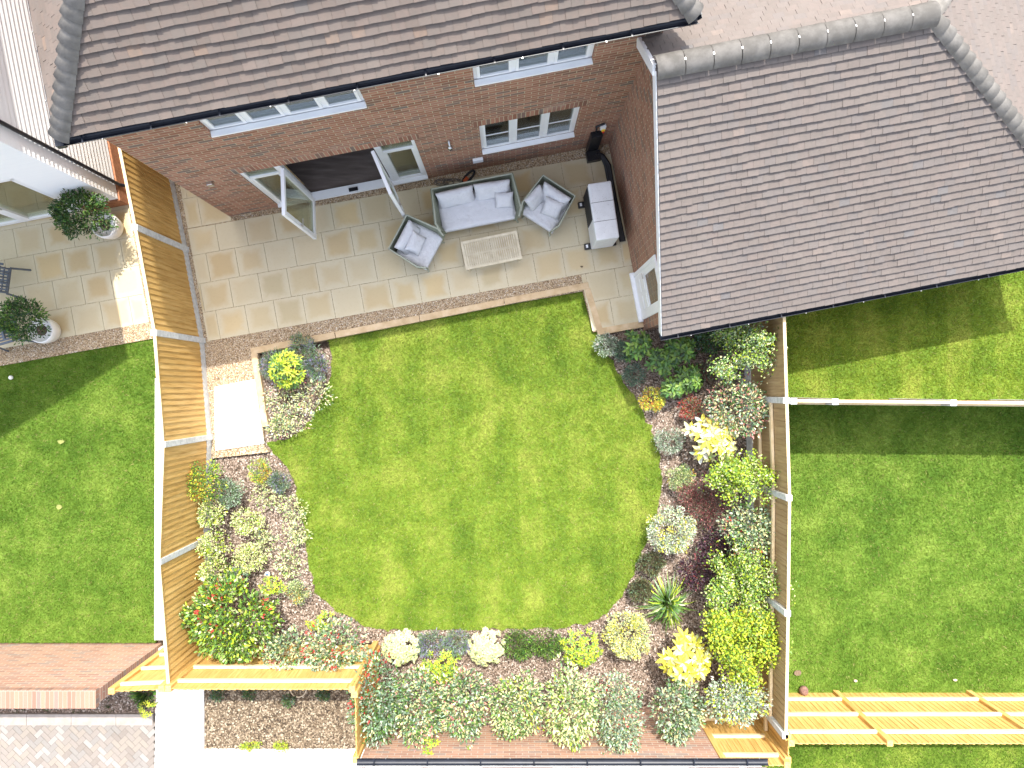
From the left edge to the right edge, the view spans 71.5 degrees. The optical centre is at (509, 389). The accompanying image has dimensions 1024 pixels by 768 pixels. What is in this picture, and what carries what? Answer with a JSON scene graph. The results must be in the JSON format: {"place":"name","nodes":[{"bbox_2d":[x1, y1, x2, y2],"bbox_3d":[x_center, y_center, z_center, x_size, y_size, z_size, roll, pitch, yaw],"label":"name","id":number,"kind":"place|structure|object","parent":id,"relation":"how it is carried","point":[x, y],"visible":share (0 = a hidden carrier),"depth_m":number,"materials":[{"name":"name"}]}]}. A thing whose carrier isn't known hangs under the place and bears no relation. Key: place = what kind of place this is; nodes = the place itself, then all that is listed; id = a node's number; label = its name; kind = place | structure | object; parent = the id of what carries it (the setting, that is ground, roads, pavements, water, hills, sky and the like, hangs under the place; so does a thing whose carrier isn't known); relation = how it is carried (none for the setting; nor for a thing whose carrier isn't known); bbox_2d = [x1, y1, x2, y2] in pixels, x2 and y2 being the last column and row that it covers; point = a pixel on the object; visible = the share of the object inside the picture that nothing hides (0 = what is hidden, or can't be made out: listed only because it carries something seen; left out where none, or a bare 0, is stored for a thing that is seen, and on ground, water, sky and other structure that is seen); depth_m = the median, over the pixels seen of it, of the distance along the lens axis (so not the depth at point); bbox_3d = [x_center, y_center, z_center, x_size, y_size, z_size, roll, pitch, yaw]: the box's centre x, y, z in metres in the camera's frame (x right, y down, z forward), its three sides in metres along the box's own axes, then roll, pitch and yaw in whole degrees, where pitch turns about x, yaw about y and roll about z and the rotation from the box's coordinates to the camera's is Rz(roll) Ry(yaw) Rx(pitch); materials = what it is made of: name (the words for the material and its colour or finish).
{"place":"outdoors","nodes":[
{"label":"outdoors","id":0,"kind":"place"},
{"bbox_2d":[0,205,148,347],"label":"patio","id":1,"kind":"structure","parent":0,"point":[50,267],"depth_m":14.29,"materials":[{"name":"beige stone"}]},
{"bbox_2d":[28,317,60,343],"bbox_3d":[-9.147,-1.161,14.071,0.510,0.430,0.510,0,90,0],"label":"plant pot","id":2,"kind":"object","parent":1,"relation":"on","point":[55,332],"visible":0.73,"depth_m":13.91,"materials":[{"name":"ceramic"}]},
{"bbox_2d":[0,294,50,345],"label":"bay shrub","id":3,"kind":"object","parent":2,"relation":"in","point":[18,308],"visible":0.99,"depth_m":13.19,"materials":[{"name":"green plant"}]},
{"bbox_2d":[91,213,122,238],"bbox_3d":[-7.902,-3.217,14.071,0.510,0.430,0.510,0,90,0],"label":"plant pot","id":4,"kind":"object","parent":1,"relation":"on","point":[114,233],"visible":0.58,"depth_m":13.91,"materials":[{"name":"ceramic"}]},
{"bbox_2d":[47,187,118,240],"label":"bay shrub","id":5,"kind":"object","parent":4,"relation":"in","point":[61,216],"visible":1,"depth_m":13.09,"materials":[{"name":"green plant"}]},
{"bbox_2d":[0,205,152,365],"bbox_3d":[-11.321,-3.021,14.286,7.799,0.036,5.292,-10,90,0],"label":"gravel","id":6,"kind":"structure","parent":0,"point":[119,335],"depth_m":14.29,"materials":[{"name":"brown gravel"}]},
{"bbox_2d":[0,721,155,767],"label":"block paving","id":7,"kind":"structure","parent":0,"point":[123,746],"depth_m":14.32,"materials":[{"name":"beige brick"}]},
{"bbox_2d":[0,690,155,712],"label":"bark mulch","id":8,"kind":"object","parent":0,"point":[125,710],"visible":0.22,"depth_m":14.34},
{"bbox_2d":[0,339,157,644],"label":"lawn","id":9,"kind":"structure","parent":0,"point":[109,448],"depth_m":14.34,"materials":[{"name":"green plant"}]},
{"bbox_2d":[154,378,162,639],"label":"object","id":10,"kind":"structure","parent":0,"point":[158,633],"depth_m":14.29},
{"bbox_2d":[155,646,204,767],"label":"path","id":11,"kind":"structure","parent":0,"point":[180,731],"depth_m":14.31,"materials":[{"name":"grey concrete"}]},
{"bbox_2d":[209,353,270,457],"bbox_3d":[-5.529,0.279,14.371,1.178,0.110,2.098,-6,90,0],"label":"gravel bed","id":12,"kind":"object","parent":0,"point":[253,449],"visible":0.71,"depth_m":14.32,"materials":[{"name":"beige gravel"}]},
{"bbox_2d":[214,379,264,450],"bbox_3d":[-5.507,0.507,14.324,0.981,0.084,1.310,-8,90,0],"label":"paving pad","id":13,"kind":"object","parent":12,"relation":"on","point":[237,399],"visible":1,"depth_m":14.28,"materials":[{"name":"white concrete"}]},
{"bbox_2d":[204,748,364,767],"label":"path","id":14,"kind":"structure","parent":0,"point":[291,758],"depth_m":14.31,"materials":[{"name":"grey concrete"}]},
{"bbox_2d":[204,689,367,748],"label":"bark mulch","id":15,"kind":"object","parent":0,"point":[264,725],"visible":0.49,"depth_m":14.33,"materials":[{"name":"beige gravel"}]},
{"bbox_2d":[174,144,631,393],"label":"gravel","id":16,"kind":"structure","parent":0,"point":[333,322],"depth_m":14.29,"materials":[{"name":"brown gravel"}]},
{"bbox_2d":[180,154,637,340],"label":"patio","id":17,"kind":"structure","parent":0,"point":[217,295],"depth_m":14.29,"materials":[{"name":"beige stone"}]},
{"bbox_2d":[388,214,444,271],"bbox_3d":[-1.777,-2.833,13.922,0.840,0.738,0.866,28,90,0],"label":"garden armchair","id":18,"kind":"object","parent":17,"relation":"on","point":[415,242],"visible":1,"depth_m":13.75,"materials":[{"name":"fabric"}]},
{"bbox_2d":[430,173,521,236],"bbox_3d":[-0.639,-3.583,13.904,1.720,0.772,0.861,-11,90,0],"label":"garden sofa","id":19,"kind":"object","parent":17,"relation":"on","point":[475,203],"visible":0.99,"depth_m":13.76,"materials":[{"name":"fabric"}]},
{"bbox_2d":[461,231,521,270],"bbox_3d":[-0.348,-2.726,14.094,1.120,0.385,0.560,-11,90,0],"label":"coffee table","id":20,"kind":"object","parent":17,"relation":"on","point":[512,246],"visible":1,"depth_m":13.91,"materials":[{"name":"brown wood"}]},
{"bbox_2d":[521,174,575,236],"bbox_3d":[0.736,-3.569,13.922,0.866,0.738,0.840,33,90,0],"label":"garden armchair","id":21,"kind":"object","parent":17,"relation":"on","point":[546,203],"visible":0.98,"depth_m":13.68,"materials":[{"name":"fabric"}]},
{"bbox_2d":[578,181,618,249],"bbox_3d":[1.764,-3.359,13.809,0.660,0.954,1.080,-9,90,0],"label":"heat pump","id":22,"kind":"object","parent":17,"relation":"on","point":[597,204],"visible":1,"depth_m":13.34,"materials":[{"name":"white metal"}]},
{"bbox_2d":[267,291,662,631],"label":"lawn","id":23,"kind":"structure","parent":0,"point":[500,460],"depth_m":14.39,"materials":[{"name":"green plant"}]},
{"bbox_2d":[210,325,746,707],"bbox_3d":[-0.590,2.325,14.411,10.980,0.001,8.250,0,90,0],"label":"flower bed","id":24,"kind":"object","parent":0,"point":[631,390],"visible":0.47,"depth_m":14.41,"materials":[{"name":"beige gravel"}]},
{"bbox_2d":[185,459,227,503],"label":"berry shrub","id":25,"kind":"object","parent":24,"relation":"on","point":[210,478],"visible":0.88,"depth_m":13.40,"materials":[{"name":"green plant"}]},
{"bbox_2d":[195,497,227,528],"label":"variegated shrub","id":26,"kind":"object","parent":24,"relation":"on","point":[201,520],"visible":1,"depth_m":13.71,"materials":[{"name":"yellow plant"}]},
{"bbox_2d":[195,528,233,560],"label":"variegated shrub","id":27,"kind":"object","parent":24,"relation":"on","point":[203,548],"visible":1,"depth_m":13.67,"materials":[{"name":"yellow plant"}]},
{"bbox_2d":[179,567,284,664],"bbox_3d":[-5.188,4.265,13.460,1.839,1.895,1.668,40,90,0],"label":"photinia bush","id":28,"kind":"object","parent":24,"relation":"on","point":[228,647],"visible":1,"depth_m":12.91,"materials":[{"name":"green plant"}]},
{"bbox_2d":[229,542,267,573],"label":"variegated shrub","id":29,"kind":"object","parent":24,"relation":"on","point":[243,552],"visible":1,"depth_m":13.96,"materials":[{"name":"yellow plant"}]},
{"bbox_2d":[229,506,268,535],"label":"variegated shrub","id":30,"kind":"object","parent":24,"relation":"on","point":[245,526],"visible":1,"depth_m":13.96,"materials":[{"name":"yellow plant"}]},
{"bbox_2d":[258,624,314,670],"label":"photinia shrub","id":31,"kind":"object","parent":24,"relation":"on","point":[274,644],"visible":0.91,"depth_m":13.19,"materials":[{"name":"green plant"}]},
{"bbox_2d":[268,348,305,389],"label":"laurel shrub","id":32,"kind":"object","parent":24,"relation":"on","point":[280,367],"visible":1,"depth_m":13.73,"materials":[{"name":"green plant"}]},
{"bbox_2d":[298,613,370,671],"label":"photinia shrub","id":33,"kind":"object","parent":24,"relation":"on","point":[316,648],"visible":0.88,"depth_m":13.11,"materials":[{"name":"green plant"}]},
{"bbox_2d":[346,649,410,749],"bbox_3d":[-2.344,5.611,13.284,1.246,2.246,1.843,0,90,0],"label":"photinia shrub","id":34,"kind":"object","parent":24,"relation":"on","point":[385,723],"visible":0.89,"depth_m":12.59,"materials":[{"name":"green plant"}]},
{"bbox_2d":[381,628,422,666],"bbox_3d":[-2.125,5.093,14.097,0.809,0.623,0.744,0,90,0],"label":"euphorbia","id":35,"kind":"object","parent":24,"relation":"on","point":[395,643],"visible":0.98,"depth_m":13.92,"materials":[{"name":"beige plant"}]},
{"bbox_2d":[387,660,449,751],"bbox_3d":[-1.622,5.740,13.324,1.209,2.165,1.537,0,90,0],"label":"photinia shrub","id":36,"kind":"object","parent":24,"relation":"on","point":[419,732],"visible":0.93,"depth_m":12.66,"materials":[{"name":"green plant"}]},
{"bbox_2d":[420,649,461,683],"bbox_3d":[-1.358,5.456,14.037,0.842,0.742,0.709,0,90,0],"label":"choisya","id":37,"kind":"object","parent":24,"relation":"on","point":[445,666],"visible":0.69,"depth_m":13.84,"materials":[{"name":"yellow plant"}]},
{"bbox_2d":[428,665,494,749],"bbox_3d":[-0.839,5.740,13.379,1.198,2.056,1.299,21,90,0],"label":"photinia shrub","id":38,"kind":"object","parent":24,"relation":"on","point":[452,724],"visible":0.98,"depth_m":12.75,"materials":[{"name":"green plant"}]},
{"bbox_2d":[467,626,505,666],"bbox_3d":[-0.444,5.088,14.090,0.788,0.637,0.798,0,90,0],"label":"euphorbia","id":39,"kind":"object","parent":24,"relation":"on","point":[496,651],"visible":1,"depth_m":13.94,"materials":[{"name":"beige plant"}]},
{"bbox_2d":[484,669,549,741],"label":"photinia shrub","id":40,"kind":"object","parent":24,"relation":"on","point":[508,728],"visible":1,"depth_m":12.74,"materials":[{"name":"green plant"}]},
{"bbox_2d":[502,628,533,661],"bbox_3d":[0.181,5.048,14.125,0.703,0.567,0.732,0,90,0],"label":"hebe","id":41,"kind":"object","parent":24,"relation":"on","point":[521,652],"visible":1,"depth_m":14.01,"materials":[{"name":"green plant"}]},
{"bbox_2d":[530,626,564,661],"bbox_3d":[0.738,5.017,14.118,0.724,0.581,0.667,33,90,0],"label":"hebe","id":42,"kind":"object","parent":24,"relation":"on","point":[548,652],"visible":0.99,"depth_m":14.01,"materials":[{"name":"green plant"}]},
{"bbox_2d":[535,653,604,752],"bbox_3d":[1.079,5.662,13.276,1.281,2.262,1.691,0,90,0],"label":"photinia shrub","id":43,"kind":"object","parent":24,"relation":"on","point":[565,733],"visible":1,"depth_m":12.59,"materials":[{"name":"green plant"}]},
{"bbox_2d":[559,627,602,668],"bbox_3d":[1.415,5.091,14.021,0.893,0.774,0.822,0,90,0],"label":"choisya","id":44,"kind":"object","parent":24,"relation":"on","point":[581,661],"visible":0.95,"depth_m":13.81,"materials":[{"name":"yellow plant"}]},
{"bbox_2d":[590,668,646,754],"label":"photinia shrub","id":45,"kind":"object","parent":24,"relation":"on","point":[609,723],"visible":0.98,"depth_m":12.62,"materials":[{"name":"green plant"}]},
{"bbox_2d":[600,609,652,660],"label":"euonymus dome","id":46,"kind":"structure","parent":24,"relation":"on","point":[623,651],"depth_m":13.78,"materials":[{"name":"green plant"}]},
{"bbox_2d":[622,329,652,362],"bbox_3d":[2.524,-0.850,14.003,0.649,0.810,0.660,0,90,0],"label":"skimmia","id":47,"kind":"object","parent":24,"relation":"on","point":[643,338],"visible":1,"depth_m":13.77,"materials":[{"name":"green plant"}]},
{"bbox_2d":[627,576,653,604],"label":"heather","id":48,"kind":"object","parent":24,"relation":"on","point":[634,589],"visible":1,"depth_m":14.05,"materials":[{"name":"green plant"}]},
{"bbox_2d":[635,551,666,577],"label":"heather","id":49,"kind":"object","parent":24,"relation":"on","point":[651,561],"visible":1,"depth_m":14.07,"materials":[{"name":"green plant"}]},
{"bbox_2d":[644,346,676,379],"bbox_3d":[2.984,-0.568,14.013,0.704,0.791,0.622,30,90,0],"label":"skimmia","id":50,"kind":"object","parent":24,"relation":"on","point":[663,363],"visible":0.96,"depth_m":13.78,"materials":[{"name":"green plant"}]},
{"bbox_2d":[635,573,696,631],"bbox_3d":[3.206,4.236,13.979,1.269,0.864,1.274,41,90,0],"label":"phormium","id":51,"kind":"object","parent":24,"relation":"on","point":[667,607],"visible":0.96,"depth_m":14.09,"materials":[{"name":"green plant"}]},
{"bbox_2d":[651,426,685,455],"bbox_3d":[3.159,1.004,14.148,0.728,0.522,0.638,0,90,0],"label":"santolina","id":52,"kind":"object","parent":24,"relation":"on","point":[660,435],"visible":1,"depth_m":14.06,"materials":[{"name":"grey plant"}]},
{"bbox_2d":[646,504,696,554],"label":"euonymus dome","id":53,"kind":"structure","parent":24,"relation":"on","point":[665,543],"depth_m":13.75,"materials":[{"name":"green plant"}]},
{"bbox_2d":[647,670,711,746],"bbox_3d":[3.131,5.841,13.439,1.178,1.936,1.344,0,90,0],"label":"photinia shrub","id":54,"kind":"object","parent":24,"relation":"on","point":[683,735],"visible":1,"depth_m":12.81,"materials":[{"name":"green plant"}]},
{"bbox_2d":[664,336,697,364],"bbox_3d":[3.349,-0.760,13.924,0.690,0.968,0.627,0,90,0],"label":"skimmia","id":55,"kind":"object","parent":24,"relation":"on","point":[685,346],"visible":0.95,"depth_m":13.61,"materials":[{"name":"green plant"}]},
{"bbox_2d":[655,626,712,687],"bbox_3d":[3.368,5.167,13.752,1.050,1.310,1.071,43,90,0],"label":"aucuba","id":56,"kind":"object","parent":24,"relation":"on","point":[675,664],"visible":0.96,"depth_m":13.30,"materials":[{"name":"yellow plant"}]},
{"bbox_2d":[673,364,703,394],"bbox_3d":[3.508,-0.202,14.013,0.708,0.790,0.624,0,90,0],"label":"skimmia","id":57,"kind":"object","parent":24,"relation":"on","point":[694,374],"visible":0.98,"depth_m":13.76,"materials":[{"name":"green plant"}]},
{"bbox_2d":[677,552,721,591],"bbox_3d":[3.746,3.585,14.050,0.903,0.717,0.830,0,90,0],"label":"heuchera","id":58,"kind":"object","parent":24,"relation":"on","point":[703,580],"visible":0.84,"depth_m":13.90,"materials":[{"name":"purple plant"}]},
{"bbox_2d":[673,469,734,528],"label":"bronze shrub","id":59,"kind":"object","parent":24,"relation":"on","point":[695,499],"visible":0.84,"depth_m":13.89,"materials":[{"name":"brown plant"}]},
{"bbox_2d":[682,412,738,463],"bbox_3d":[3.909,0.898,13.818,1.022,1.179,0.968,-17,90,0],"label":"aucuba","id":60,"kind":"object","parent":24,"relation":"on","point":[705,446],"visible":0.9,"depth_m":13.45,"materials":[{"name":"yellow plant"}]},
{"bbox_2d":[694,525,734,566],"bbox_3d":[4.039,3.094,14.016,0.823,0.784,0.849,0,90,0],"label":"heuchera","id":61,"kind":"object","parent":24,"relation":"on","point":[709,543],"visible":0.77,"depth_m":13.87,"materials":[{"name":"purple plant"}]},
{"bbox_2d":[701,372,769,440],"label":"photinia shrub","id":62,"kind":"object","parent":24,"relation":"on","point":[739,405],"visible":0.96,"depth_m":13.16,"materials":[{"name":"green plant"}]},
{"bbox_2d":[694,443,779,510],"bbox_3d":[4.235,1.596,13.435,1.582,1.949,1.242,0,90,0],"label":"lime tree","id":63,"kind":"object","parent":24,"relation":"on","point":[726,475],"visible":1,"depth_m":12.91,"materials":[{"name":"green plant"}]},
{"bbox_2d":[701,667,772,729],"bbox_3d":[4.099,5.624,13.396,1.315,2.021,0.946,0,90,0],"label":"elaeagnus","id":64,"kind":"object","parent":24,"relation":"on","point":[748,712],"visible":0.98,"depth_m":12.69,"materials":[{"name":"green plant"}]},
{"bbox_2d":[700,321,787,396],"bbox_3d":[4.292,-0.654,13.264,1.548,2.294,1.562,0,90,0],"label":"amelanchier tree","id":65,"kind":"object","parent":24,"relation":"on","point":[750,346],"visible":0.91,"depth_m":12.72,"materials":[{"name":"green plant"}]},
{"bbox_2d":[716,496,775,563],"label":"photinia shrub","id":66,"kind":"object","parent":24,"relation":"on","point":[745,526],"visible":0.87,"depth_m":13.12,"materials":[{"name":"green plant"}]},
{"bbox_2d":[699,595,794,695],"bbox_3d":[4.322,4.740,13.346,1.689,2.130,2.015,0,90,0],"label":"shrub","id":67,"kind":"object","parent":24,"relation":"on","point":[726,633],"visible":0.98,"depth_m":12.80,"materials":[{"name":"green plant"}]},
{"bbox_2d":[700,529,798,627],"bbox_3d":[4.272,3.640,13.424,1.735,1.974,1.726,39,90,0],"label":"shrub","id":68,"kind":"object","parent":24,"relation":"on","point":[725,591],"visible":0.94,"depth_m":12.91,"materials":[{"name":"green plant"}]},
{"bbox_2d":[154,328,986,762],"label":"ground","id":69,"kind":"structure","parent":0,"point":[324,344],"depth_m":14.45,"materials":[{"name":"beige gravel"}]},
{"bbox_2d":[0,0,128,225],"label":"boarded house","id":70,"kind":"structure","parent":69,"relation":"on","point":[39,171],"depth_m":12.03,"materials":[{"name":"white plastic"}]},
{"bbox_2d":[0,713,155,724],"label":"kerb","id":71,"kind":"structure","parent":69,"relation":"on","point":[71,719],"depth_m":14.29,"materials":[{"name":"concrete"}]},
{"bbox_2d":[0,643,161,708],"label":"garden wall","id":72,"kind":"structure","parent":69,"relation":"on","point":[59,676],"depth_m":12.97,"materials":[{"name":"brick"}]},
{"bbox_2d":[108,647,166,693],"bbox_3d":[-6.430,5.180,13.346,0.975,2.180,0.114,-3,90,0],"label":"railed fence","id":73,"kind":"object","parent":69,"relation":"on","point":[149,673],"visible":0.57,"depth_m":12.77,"materials":[{"name":"yellow wood"}]},
{"bbox_2d":[118,148,216,684],"bbox_3d":[-6.251,-0.014,13.371,0.510,2.130,10.500,-6,90,0],"label":"panel fence","id":74,"kind":"object","parent":69,"relation":"on","point":[176,333],"visible":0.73,"depth_m":13.04,"materials":[{"name":"brown wood"}]},
{"bbox_2d":[251,353,269,426],"bbox_3d":[-5.014,0.011,14.357,0.120,0.162,1.482,-9,90,0],"label":"sleeper edging","id":75,"kind":"object","parent":69,"relation":"on","point":[259,383],"visible":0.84,"depth_m":14.28,"materials":[{"name":"brown wood"}]},
{"bbox_2d":[165,641,378,691],"bbox_3d":[-4.280,5.139,13.321,3.270,2.230,0.111,0,90,0],"label":"railed fence","id":76,"kind":"object","parent":69,"relation":"on","point":[200,673],"visible":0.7,"depth_m":12.79,"materials":[{"name":"yellow wood"}]},
{"bbox_2d":[351,646,380,762],"bbox_3d":[-2.650,5.800,13.321,0.112,2.230,1.232,-1,90,0],"label":"board fence","id":77,"kind":"object","parent":69,"relation":"on","point":[359,750],"visible":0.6,"depth_m":12.52,"materials":[{"name":"brown wood"}]},
{"bbox_2d":[250,282,588,353],"bbox_3d":[-1.793,-1.436,14.358,6.915,0.164,0.130,-11,90,0],"label":"sleeper edging","id":78,"kind":"object","parent":69,"relation":"on","point":[424,317],"visible":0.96,"depth_m":14.28,"materials":[{"name":"brown wood"}]},
{"bbox_2d":[27,0,1023,340],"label":"brick house","id":79,"kind":"structure","parent":69,"relation":"on","point":[775,158],"depth_m":10.31,"materials":[{"name":"tile"}]},
{"bbox_2d":[199,90,366,137],"bbox_3d":[-3.214,-3.968,9.851,2.300,1.030,0.168,-11,90,0],"label":"window","id":80,"kind":"structure","parent":79,"relation":"in","point":[338,103],"depth_m":10.27,"materials":[{"name":"white plastic"}]},
{"bbox_2d":[280,168,315,238],"bbox_3d":[-3.867,-3.383,13.131,0.140,1.970,0.800,-2,90,0],"label":"patio door","id":81,"kind":"structure","parent":79,"relation":"in","point":[298,206],"depth_m":13.00,"materials":[{"name":"white plastic"}]},
{"bbox_2d":[371,150,405,217],"bbox_3d":[-2.183,-3.712,13.131,0.140,1.970,0.800,-23,90,0],"label":"patio door","id":82,"kind":"structure","parent":79,"relation":"in","point":[388,183],"depth_m":12.68,"materials":[{"name":"white plastic"}]},
{"bbox_2d":[479,107,579,154],"bbox_3d":[0.351,-4.656,12.696,1.760,1.320,0.168,-11,90,0],"label":"window","id":83,"kind":"structure","parent":79,"relation":"in","point":[560,122],"depth_m":12.92,"materials":[{"name":"white plastic"}]},
{"bbox_2d":[473,44,594,86],"bbox_3d":[0.346,-4.655,9.851,1.750,1.030,0.168,-11,90,0],"label":"window","id":84,"kind":"structure","parent":79,"relation":"in","point":[566,59],"depth_m":10.27,"materials":[{"name":"white plastic"}]},
{"bbox_2d":[585,122,625,241],"bbox_3d":[1.920,-3.915,13.652,0.461,1.268,2.003,-11,90,0],"label":"pipe trunking","id":85,"kind":"object","parent":79,"relation":"attached to","point":[593,153],"visible":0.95,"depth_m":14.16,"materials":[{"name":"black plastic"}]},
{"bbox_2d":[629,255,657,321],"bbox_3d":[2.553,-1.847,13.226,0.100,2.120,1.000,-11,90,0],"label":"side door","id":86,"kind":"structure","parent":79,"relation":"in","point":[644,309],"depth_m":13.60,"materials":[{"name":"white plastic"}]},
{"bbox_2d":[355,706,768,767],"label":"garage","id":87,"kind":"structure","parent":69,"relation":"on","point":[487,750],"depth_m":12.58,"materials":[{"name":"brick"}]},
{"bbox_2d":[690,705,790,767],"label":"railed fence","id":88,"kind":"object","parent":69,"relation":"on","point":[726,739],"visible":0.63,"depth_m":13.04,"materials":[{"name":"yellow wood"}]},
{"bbox_2d":[743,317,791,738],"bbox_3d":[4.806,2.122,13.371,0.197,2.130,7.856,0,90,0],"label":"panel fence","id":89,"kind":"object","parent":69,"relation":"on","point":[772,445],"visible":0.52,"depth_m":12.76,"materials":[{"name":"brown wood"}]},
{"bbox_2d":[750,701,790,761],"bbox_3d":[4.830,6.220,13.371,0.111,2.130,0.510,0,90,0],"label":"board fence","id":90,"kind":"object","parent":69,"relation":"on","point":[777,740],"visible":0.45,"depth_m":12.90,"materials":[{"name":"brown wood"}]},
{"bbox_2d":[783,690,1023,746],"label":"railed fence","id":91,"kind":"object","parent":69,"relation":"on","point":[838,717],"visible":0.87,"depth_m":13.20,"materials":[{"name":"yellow wood"}]},
{"bbox_2d":[789,397,1023,405],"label":"panel fence","id":92,"kind":"object","parent":69,"relation":"on","point":[902,401],"visible":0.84,"depth_m":12.32,"materials":[{"name":"white wood"}]},
{"bbox_2d":[736,694,1023,767],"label":"lawn","id":93,"kind":"structure","parent":0,"point":[818,760],"depth_m":14.32,"materials":[{"name":"green plant"}]},
{"bbox_2d":[786,271,1023,399],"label":"lawn","id":94,"kind":"structure","parent":0,"point":[888,356],"depth_m":14.32,"materials":[{"name":"green plant"}]},
{"bbox_2d":[788,404,1023,693],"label":"lawn","id":95,"kind":"structure","parent":0,"point":[879,541],"depth_m":14.32,"materials":[{"name":"green plant"}]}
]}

